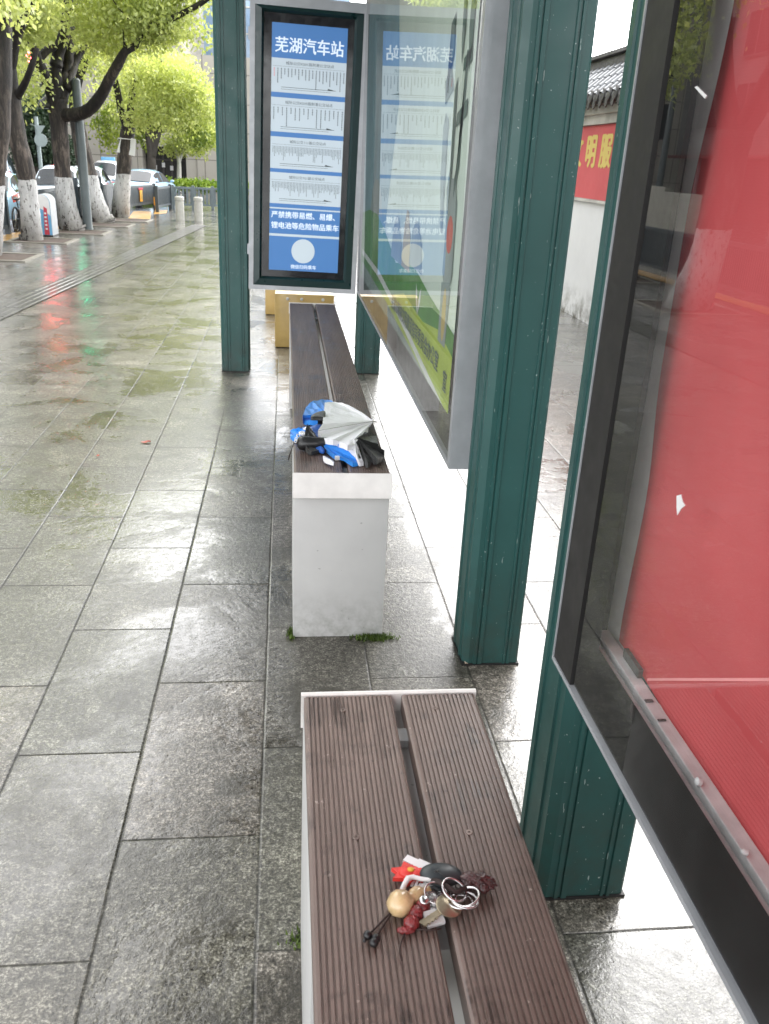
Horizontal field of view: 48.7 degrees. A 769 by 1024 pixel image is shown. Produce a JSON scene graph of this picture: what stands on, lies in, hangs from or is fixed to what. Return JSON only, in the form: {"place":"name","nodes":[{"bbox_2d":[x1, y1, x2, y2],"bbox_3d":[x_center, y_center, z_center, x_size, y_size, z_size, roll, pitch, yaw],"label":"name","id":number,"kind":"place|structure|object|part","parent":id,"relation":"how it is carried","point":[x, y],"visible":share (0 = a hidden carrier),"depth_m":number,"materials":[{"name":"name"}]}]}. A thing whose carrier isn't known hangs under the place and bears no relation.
{"place":"outdoors","nodes":[
{"label":"outdoors","id":0,"kind":"place"},
{"bbox_2d":[6,155,16,173],"bbox_3d":[-9.985,-8.692,21.798,1.200,1.160,2.511,-4,23,-16],"label":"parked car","id":1,"kind":"object","parent":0,"point":[10,167],"visible":0.02,"depth_m":21.52,"materials":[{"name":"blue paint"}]},
{"bbox_3d":[-9.452,-8.765,21.439,0.115,0.474,0.615,-4,23,-16],"label":"window","id":2,"kind":"part","parent":1,"relation":"part of","materials":[{"name":"black glass"}]},
{"bbox_2d":[3,189,248,234],"bbox_3d":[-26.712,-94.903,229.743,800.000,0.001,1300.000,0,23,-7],"label":"road","id":3,"kind":"structure","parent":0,"point":[135,208],"depth_m":21.85,"materials":[{"name":"grey asphalt"}]},
{"bbox_2d":[5,171,20,227],"bbox_3d":[-6.826,-5.563,14.971,1.200,0.890,2.511,-1,23,-10],"label":"parked car","id":4,"kind":"object","parent":3,"relation":"on","point":[11,182],"visible":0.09,"depth_m":14.30,"materials":[{"name":"blue paint"}]},
{"bbox_3d":[-6.327,-5.634,14.556,0.115,0.261,0.615,-1,23,-10],"label":"window","id":5,"kind":"part","parent":4,"relation":"part of","materials":[{"name":"grey glass"}]},
{"bbox_2d":[8,88,69,173],"bbox_3d":[-10.818,-11.512,26.660,2.176,3.473,2.158,-17,30,-40],"label":"evergreen tree","id":6,"kind":"object","parent":3,"relation":"on","point":[44,120],"visible":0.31,"depth_m":26.18,"materials":[{"name":"green plant"}]},
{"bbox_2d":[34,116,46,168],"bbox_3d":[-8.615,-8.905,21.424,0.309,1.950,0.123,0,23,-7],"label":"road sign","id":7,"kind":"object","parent":3,"relation":"on","point":[40,139],"visible":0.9,"depth_m":21.20,"materials":[{"name":"metal"}]},
{"bbox_2d":[36,165,81,216],"bbox_3d":[-6.717,-6.748,17.759,1.200,0.960,2.511,-1,23,-9],"label":"parked car","id":8,"kind":"object","parent":3,"relation":"on","point":[45,179],"visible":0.22,"depth_m":16.97,"materials":[{"name":"blue paint"}]},
{"bbox_2d":[49,134,90,165],"bbox_3d":[-9.574,-10.640,26.138,1.347,2.122,1.433,0,23,-7],"label":"evergreen tree","id":9,"kind":"object","parent":3,"relation":"on","point":[73,162],"visible":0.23,"depth_m":25.80,"materials":[{"name":"green plant"}]},
{"bbox_2d":[75,165,114,183],"bbox_3d":[-7.259,-8.033,20.865,1.200,0.910,2.511,-2,23,-11],"label":"parked car","id":10,"kind":"object","parent":3,"relation":"on","point":[101,172],"visible":0.21,"depth_m":20.43,"materials":[{"name":"white paint"}]},
{"bbox_3d":[-6.755,-8.106,20.458,0.115,0.276,0.615,-2,23,-11],"label":"window","id":11,"kind":"part","parent":10,"relation":"part of","materials":[{"name":"grey glass"}]},
{"bbox_2d":[94,157,116,182],"bbox_3d":[-8.258,-10.107,25.550,1.200,1.068,2.511,2,22,-3],"label":"parked car","id":12,"kind":"object","parent":3,"relation":"on","point":[107,165],"visible":0.09,"depth_m":24.84,"materials":[{"name":"silver metal"}]},
{"bbox_2d":[113,169,176,204],"bbox_3d":[-6.218,-8.474,22.110,1.250,0.870,2.710,3,22,1],"label":"parked car","id":13,"kind":"object","parent":3,"relation":"on","point":[146,177],"visible":0.24,"depth_m":21.36,"materials":[{"name":"white paint"}]},
{"bbox_3d":[-5.784,-8.499,21.573,0.121,0.245,0.664,3,22,1],"label":"window","id":14,"kind":"part","parent":13,"relation":"part of","materials":[{"name":"grey glass"}]},
{"bbox_3d":[-5.762,-8.764,22.234,0.119,0.262,0.672,3,22,1],"label":"window","id":15,"kind":"part","parent":13,"relation":"part of","materials":[{"name":"grey glass"}]},
{"bbox_2d":[85,81,215,169],"bbox_3d":[-7.452,-12.115,27.278,5.078,3.799,2.777,6,23,8],"label":"multi stem tree","id":16,"kind":"object","parent":3,"relation":"on","point":[151,146],"visible":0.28,"depth_m":27.33,"materials":[{"name":"green plant"}]},
{"bbox_2d":[158,121,215,192],"bbox_3d":[-6.635,-12.389,29.136,2.571,2.683,1.901,-13,27,-33],"label":"young tree","id":17,"kind":"object","parent":3,"relation":"on","point":[170,147],"visible":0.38,"depth_m":28.85,"materials":[{"name":"green plant"}]},
{"bbox_2d":[166,175,248,194],"bbox_3d":[-4.904,-10.289,26.978,7.193,0.639,1.326,0,23,-7],"label":"clipped hedge","id":18,"kind":"object","parent":3,"relation":"on","point":[185,182],"visible":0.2,"depth_m":26.57,"materials":[{"name":"green plant"}]},
{"bbox_2d":[8,0,249,182],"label":"stone building","id":19,"kind":"structure","parent":0,"point":[193,167],"depth_m":32.41,"materials":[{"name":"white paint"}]},
{"bbox_2d":[161,0,349,57],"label":"pale tower","id":20,"kind":"structure","parent":0,"point":[209,18],"depth_m":39.88,"materials":[{"name":"blue glass"}]},
{"bbox_2d":[0,201,744,1023],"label":"pavement","id":21,"kind":"structure","parent":0,"point":[160,671],"depth_m":2.36,"materials":[{"name":"stone"}]},
{"bbox_2d":[0,0,36,29],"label":"street tree","id":22,"kind":"object","parent":21,"relation":"on","point":[7,2],"visible":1,"depth_m":8.08,"materials":[{"name":"green plant"}]},
{"bbox_2d":[0,252,43,261],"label":"tree pit","id":23,"kind":"object","parent":21,"relation":"on","point":[13,257],"visible":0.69,"depth_m":10.29,"materials":[{"name":"grey stone"}]},
{"bbox_2d":[0,0,73,255],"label":"street tree","id":24,"kind":"object","parent":21,"relation":"on","point":[6,38],"visible":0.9,"depth_m":9.56,"materials":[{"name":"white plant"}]},
{"bbox_2d":[4,237,78,244],"bbox_3d":[-4.903,-3.892,12.187,0.840,0.034,0.800,0,23,-7],"label":"tree pit","id":25,"kind":"object","parent":21,"relation":"on","point":[52,240],"visible":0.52,"depth_m":12.09,"materials":[{"name":"grey stone"}]},
{"bbox_2d":[9,0,74,240],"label":"street tree","id":26,"kind":"object","parent":21,"relation":"on","point":[31,225],"visible":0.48,"depth_m":11.74,"materials":[{"name":"green plant"}]},
{"bbox_2d":[38,193,58,236],"bbox_3d":[-5.110,-4.476,12.782,0.254,0.599,0.362,0,23,-7],"label":"litter cabinet","id":27,"kind":"object","parent":21,"relation":"on","point":[48,212],"visible":0.65,"depth_m":12.67,"materials":[{"name":"grey paint"}]},
{"bbox_2d":[38,178,76,220],"bbox_3d":[-5.499,-5.174,14.223,0.072,0.750,2.491,1,23,-5],"label":"metal fence","id":28,"kind":"object","parent":21,"relation":"on","point":[51,191],"visible":0.14,"depth_m":13.97,"materials":[{"name":"grey metal"}]},
{"bbox_2d":[37,78,92,229],"bbox_3d":[-5.114,-5.699,13.574,0.703,2.250,0.340,0,23,-7],"label":"lamp pole","id":29,"kind":"object","parent":21,"relation":"on","point":[82,165],"visible":0.71,"depth_m":13.56,"materials":[{"name":"grey metal"}]},
{"bbox_2d":[3,210,166,240],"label":"kerb","id":30,"kind":"structure","parent":21,"relation":"on","point":[141,214],"depth_m":17.43,"materials":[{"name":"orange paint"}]},
{"bbox_2d":[3,188,10,234],"bbox_3d":[-5.272,-2.955,9.018,0.154,0.650,8.009,1,23,-6],"label":"metal fence","id":31,"kind":"object","parent":30,"relation":"on","point":[6,225],"visible":0.43,"depth_m":12.63,"materials":[{"name":"grey metal"}]},
{"bbox_2d":[11,196,19,231],"bbox_3d":[-5.699,-4.666,13.283,0.273,0.507,0.898,0,23,-7],"label":"bicycle","id":32,"kind":"object","parent":30,"relation":"on","point":[17,210],"visible":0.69,"depth_m":13.09,"materials":[{"name":"black metal"}]},
{"bbox_2d":[58,229,112,235],"bbox_3d":[-4.869,-4.486,13.627,0.840,0.034,0.800,0,23,-7],"label":"tree pit","id":33,"kind":"object","parent":21,"relation":"on","point":[94,232],"visible":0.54,"depth_m":13.59,"materials":[{"name":"grey stone"}]},
{"bbox_2d":[75,176,101,216],"bbox_3d":[-5.573,-5.919,16.015,0.077,0.750,1.507,2,22,-1],"label":"metal fence","id":34,"kind":"object","parent":21,"relation":"on","point":[78,196],"visible":0.2,"depth_m":15.41,"materials":[{"name":"grey metal"}]},
{"bbox_2d":[17,1,184,222],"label":"street tree","id":35,"kind":"object","parent":21,"relation":"on","point":[100,212],"visible":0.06,"depth_m":15.30,"materials":[{"name":"white plant"}]},
{"bbox_2d":[0,225,206,319],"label":"tactile paving","id":36,"kind":"structure","parent":21,"relation":"on","point":[32,297],"depth_m":8.97,"materials":[{"name":"grey stone"}]},
{"bbox_2d":[101,183,113,210],"bbox_3d":[-5.533,-6.348,17.214,0.080,0.630,1.166,4,22,2],"label":"metal fence","id":37,"kind":"object","parent":21,"relation":"on","point":[107,190],"visible":0.24,"depth_m":17.00,"materials":[{"name":"grey metal"}]},
{"bbox_2d":[92,222,135,227],"bbox_3d":[-4.924,-5.099,15.104,0.840,0.034,0.800,0,23,-7],"label":"tree pit","id":38,"kind":"object","parent":21,"relation":"on","point":[116,225],"visible":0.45,"depth_m":15.14,"materials":[{"name":"grey stone"}]},
{"bbox_2d":[19,0,212,230],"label":"street tree","id":39,"kind":"object","parent":21,"relation":"on","point":[111,26],"visible":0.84,"depth_m":12.66,"materials":[{"name":"green plant"}]},
{"bbox_2d":[114,218,152,222],"bbox_3d":[-4.927,-5.599,16.311,0.840,0.034,0.800,0,23,-7],"label":"tree pit","id":40,"kind":"object","parent":21,"relation":"on","point":[132,220],"visible":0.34,"depth_m":16.37,"materials":[{"name":"beige stone"}]},
{"bbox_2d":[130,183,155,208],"bbox_3d":[-5.398,-6.927,18.709,0.081,0.570,2.138,4,22,2],"label":"metal fence","id":41,"kind":"object","parent":21,"relation":"on","point":[148,193],"visible":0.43,"depth_m":18.90,"materials":[{"name":"grey metal"}]},
{"bbox_2d":[139,188,142,201],"bbox_3d":[-5.365,-7.001,18.721,0.010,0.282,0.280,4,22,2],"label":"warning notice","id":42,"kind":"object","parent":41,"relation":"attached to","point":[141,195],"visible":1,"depth_m":18.72,"materials":[{"name":"yellow plastic"}]},
{"bbox_2d":[84,41,215,216],"bbox_3d":[-4.642,-7.667,16.635,3.262,3.743,2.200,11,24,20],"label":"street tree","id":43,"kind":"object","parent":21,"relation":"on","point":[174,101],"visible":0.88,"depth_m":16.16,"materials":[{"name":"green plant"}]},
{"bbox_2d":[117,138,135,155],"bbox_3d":[-5.061,-7.182,16.685,0.382,0.337,0.313,0,23,-7],"label":"placard","id":44,"kind":"object","parent":43,"relation":"attached to","point":[132,147],"visible":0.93,"depth_m":16.60,"materials":[{"name":"white paint"}]},
{"bbox_2d":[154,184,171,211],"bbox_3d":[-5.035,-7.158,19.340,0.077,0.550,1.347,2,22,-1],"label":"metal fence","id":45,"kind":"object","parent":21,"relation":"on","point":[163,195],"visible":1,"depth_m":19.23,"materials":[{"name":"grey metal"}]},
{"bbox_2d":[175,196,184,220],"bbox_3d":[-4.057,-6.014,16.812,0.178,0.458,0.178,0,23,-7],"label":"bollard","id":46,"kind":"object","parent":21,"relation":"on","point":[179,206],"visible":1,"depth_m":16.75,"materials":[{"name":"stone"}]},
{"bbox_2d":[193,197,202,221],"bbox_3d":[-3.704,-6.030,16.895,0.178,0.458,0.178,0,23,-7],"label":"bollard","id":47,"kind":"object","parent":21,"relation":"on","point":[198,210],"visible":1,"depth_m":16.84,"materials":[{"name":"stone"}]},
{"bbox_2d":[171,185,248,209],"bbox_3d":[-2.667,-7.665,20.881,5.024,0.530,0.140,-4,23,-16],"label":"metal fence","id":48,"kind":"object","parent":21,"relation":"on","point":[212,189],"visible":0.18,"depth_m":20.29,"materials":[{"name":"grey metal"}]},
{"bbox_2d":[265,290,274,314],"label":"barrier block","id":49,"kind":"structure","parent":21,"relation":"on","point":[269,302],"depth_m":7.36,"materials":[{"name":"yellow paint"}]},
{"bbox_2d":[277,925,300,949],"bbox_3d":[-0.148,0.751,1.510,0.086,0.015,0.068,0,23,-7],"label":"moss tuft","id":50,"kind":"object","parent":21,"relation":"on","point":[298,944],"visible":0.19,"depth_m":1.50,"materials":[{"name":"green plant"}]},
{"bbox_2d":[286,625,294,641],"bbox_3d":[-0.270,0.349,2.468,0.043,0.015,0.080,9,23,16],"label":"moss tuft","id":51,"kind":"object","parent":21,"relation":"on","point":[290,632],"visible":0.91,"depth_m":2.46,"materials":[{"name":"green plant"}]},
{"bbox_2d":[275,290,333,346],"bbox_3d":[-0.594,-1.432,6.253,0.421,0.385,0.346,0,23,-7],"label":"barrier block","id":52,"kind":"object","parent":21,"relation":"on","point":[283,298],"depth_m":6.06,"materials":[{"name":"yellow paint"}]},
{"bbox_2d":[289,302,391,636],"bbox_3d":[-0.277,-0.421,3.685,0.267,0.507,2.893,0,23,-7],"label":"slatted bench","id":53,"kind":"object","parent":21,"relation":"on","point":[340,509],"visible":0.84,"depth_m":2.41,"materials":[{"name":"brown"}]},
{"bbox_2d":[288,399,384,467],"bbox_3d":[-0.155,-0.266,2.607,0.282,0.088,0.677,0,23,-7],"label":"umbrella","id":54,"kind":"object","parent":53,"relation":"on","point":[341,432],"visible":1,"depth_m":2.47,"materials":[{"name":"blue fabric"}]},
{"bbox_2d":[350,631,400,641],"bbox_3d":[-0.027,0.361,2.468,0.152,0.016,0.057,0,23,-7],"label":"moss tuft","id":55,"kind":"object","parent":21,"relation":"on","point":[375,636],"visible":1,"depth_m":2.47,"materials":[{"name":"green plant"}]},
{"bbox_2d":[212,0,598,665],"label":"bus shelter","id":56,"kind":"object","parent":21,"relation":"on","point":[546,72],"visible":0.8,"depth_m":2.08,"materials":[{"name":"green paint"}]},
{"bbox_2d":[247,0,365,293],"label":"route board","id":57,"kind":"object","parent":56,"relation":"attached to","point":[307,57],"visible":1,"depth_m":4.91,"materials":[{"name":"metal"}]},
{"bbox_2d":[357,0,509,468],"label":"poster case","id":58,"kind":"object","parent":56,"relation":"attached to","point":[433,80],"visible":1,"depth_m":2.62,"materials":[{"name":"glass"}]},
{"bbox_2d":[301,688,588,1023],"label":"slatted bench","id":59,"kind":"object","parent":21,"relation":"on","point":[392,779],"visible":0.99,"depth_m":1.03,"materials":[{"name":"brown wood"}]},
{"bbox_2d":[362,855,497,960],"bbox_3d":[0.054,0.443,0.949,0.125,0.030,0.139,10,23,16],"label":"key bunch","id":60,"kind":"object","parent":59,"relation":"on","point":[413,907],"visible":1,"depth_m":0.96,"materials":[{"name":"multicoloured plastic"}]},
{"bbox_2d":[520,0,658,900],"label":"bus shelter","id":61,"kind":"object","parent":21,"relation":"on","point":[577,822],"visible":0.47,"depth_m":1.53,"materials":[{"name":"green paint"}]},
{"bbox_2d":[552,0,768,1023],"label":"display case","id":62,"kind":"object","parent":61,"relation":"attached to","point":[665,589],"visible":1,"depth_m":0.99,"materials":[{"name":"metal"}]},
{"bbox_2d":[350,0,632,56],"label":"sky","id":63,"kind":"structure","parent":0,"point":[613,16],"materials":[{"name":"white"}]},
{"bbox_2d":[561,46,626,323],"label":"boundary wall","id":64,"kind":"structure","parent":0,"point":[604,86],"depth_m":7.63,"materials":[{"name":"paint"}]},
{"bbox_2d":[574,123,615,200],"bbox_3d":[1.905,-2.948,7.165,0.018,0.605,7.000,0,23,-7],"label":"slogan board","id":65,"kind":"object","parent":64,"relation":"on","point":[596,148],"visible":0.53,"depth_m":7.49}
]}

